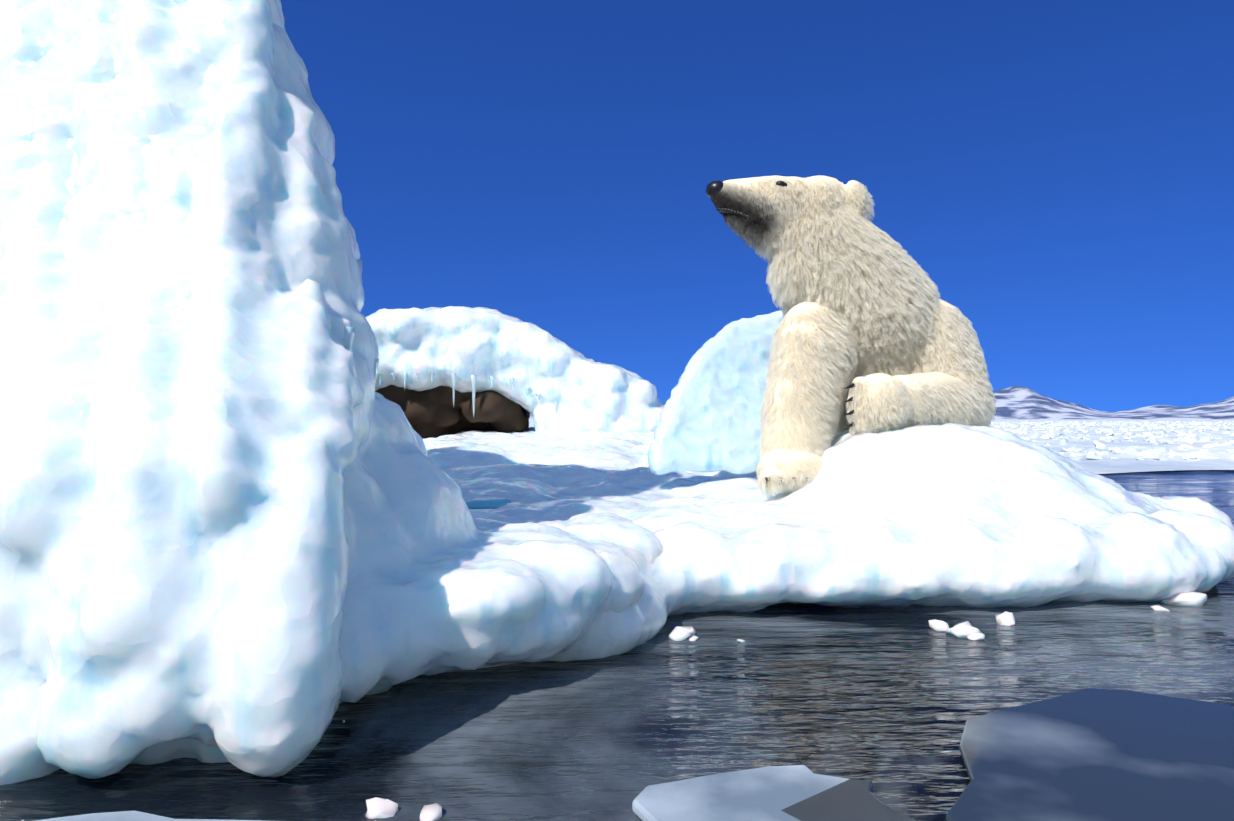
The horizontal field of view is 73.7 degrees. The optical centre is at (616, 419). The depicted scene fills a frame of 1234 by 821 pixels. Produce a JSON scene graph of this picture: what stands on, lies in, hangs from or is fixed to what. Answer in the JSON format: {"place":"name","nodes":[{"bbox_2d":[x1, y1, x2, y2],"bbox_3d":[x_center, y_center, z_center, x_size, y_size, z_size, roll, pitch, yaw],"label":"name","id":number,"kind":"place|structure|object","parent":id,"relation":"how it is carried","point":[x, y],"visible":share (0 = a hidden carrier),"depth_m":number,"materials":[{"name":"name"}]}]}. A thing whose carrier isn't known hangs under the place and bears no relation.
{"place":"outdoors","nodes":[
{"label":"outdoors","id":0,"kind":"place"},
{"bbox_2d":[0,470,1233,820],"bbox_3d":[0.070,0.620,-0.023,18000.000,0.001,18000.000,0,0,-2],"label":"sea water","id":1,"kind":"structure","parent":0,"point":[888,702],"depth_m":1.75,"materials":[{"name":"water"}]},
{"bbox_2d":[0,0,662,784],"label":"ice tower","id":2,"kind":"structure","parent":1,"relation":"on","point":[242,526],"depth_m":1.69,"materials":[{"name":"white ice"}]},
{"bbox_2d":[36,688,1233,820],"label":"ice floes","id":3,"kind":"object","parent":1,"relation":"on","point":[1090,754],"visible":1,"depth_m":1.36,"materials":[{"name":"white ice"}]},
{"bbox_2d":[365,591,1206,820],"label":"floating ice chunks","id":4,"kind":"object","parent":1,"relation":"on","point":[380,808],"visible":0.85,"depth_m":2.34,"materials":[{"name":"white ice"}]},
{"bbox_2d":[423,422,1233,667],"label":"ice shelf","id":5,"kind":"object","parent":1,"relation":"on","point":[949,514],"visible":0.44,"depth_m":2.97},
{"bbox_2d":[375,385,529,438],"bbox_3d":[-1.829,-0.134,8.311,1.927,0.806,1.551,0,0,-2],"label":"shore rock","id":6,"kind":"object","parent":5,"relation":"on","point":[434,413],"visible":0.4,"depth_m":7.74,"materials":[{"name":"brown stone"}]},
{"bbox_2d":[464,496,511,508],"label":"melt pool","id":7,"kind":"structure","parent":5,"relation":"on","point":[486,502],"depth_m":3.60,"materials":[{"name":"teal liquid"}]},
{"bbox_2d":[365,306,663,436],"bbox_3d":[-1.342,-0.318,8.091,3.740,1.534,1.883,0,0,-2],"label":"snow mound","id":8,"kind":"object","parent":5,"relation":"on","point":[464,344],"visible":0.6,"depth_m":7.47,"materials":[{"name":"white snow"}]},
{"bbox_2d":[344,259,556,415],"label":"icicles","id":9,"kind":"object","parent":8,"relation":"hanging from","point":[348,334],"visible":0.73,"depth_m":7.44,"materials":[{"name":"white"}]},
{"bbox_2d":[648,310,784,474],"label":"ice block","id":10,"kind":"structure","parent":5,"relation":"on","point":[710,420],"depth_m":4.31,"materials":[{"name":"white ice"}]},
{"bbox_2d":[706,175,996,497],"bbox_3d":[1.285,-0.226,4.256,1.171,1.936,2.124,0,0,33],"label":"polar bear","id":11,"kind":"object","parent":5,"relation":"on","point":[873,331],"visible":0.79,"depth_m":3.79},
{"bbox_2d":[989,420,1233,460],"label":"ice rubble","id":12,"kind":"object","parent":1,"relation":"on","point":[1152,452],"visible":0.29,"depth_m":26.79,"materials":[{"name":"white ice"}]},
{"bbox_2d":[281,0,1233,411],"label":"sky","id":13,"kind":"structure","parent":0,"point":[1060,172],"materials":[{"name":"blue"}]},
{"bbox_2d":[529,419,1233,473],"bbox_3d":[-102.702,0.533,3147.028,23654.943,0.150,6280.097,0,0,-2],"label":"snow field","id":14,"kind":"structure","parent":0,"point":[1124,462],"depth_m":17.32,"materials":[{"name":"white snow"}]},
{"bbox_2d":[529,386,1233,418],"bbox_3d":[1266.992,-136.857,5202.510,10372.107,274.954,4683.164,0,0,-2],"label":"mountains","id":15,"kind":"structure","parent":0,"point":[1017,402],"depth_m":5669.57,"materials":[{"name":"white snow"}]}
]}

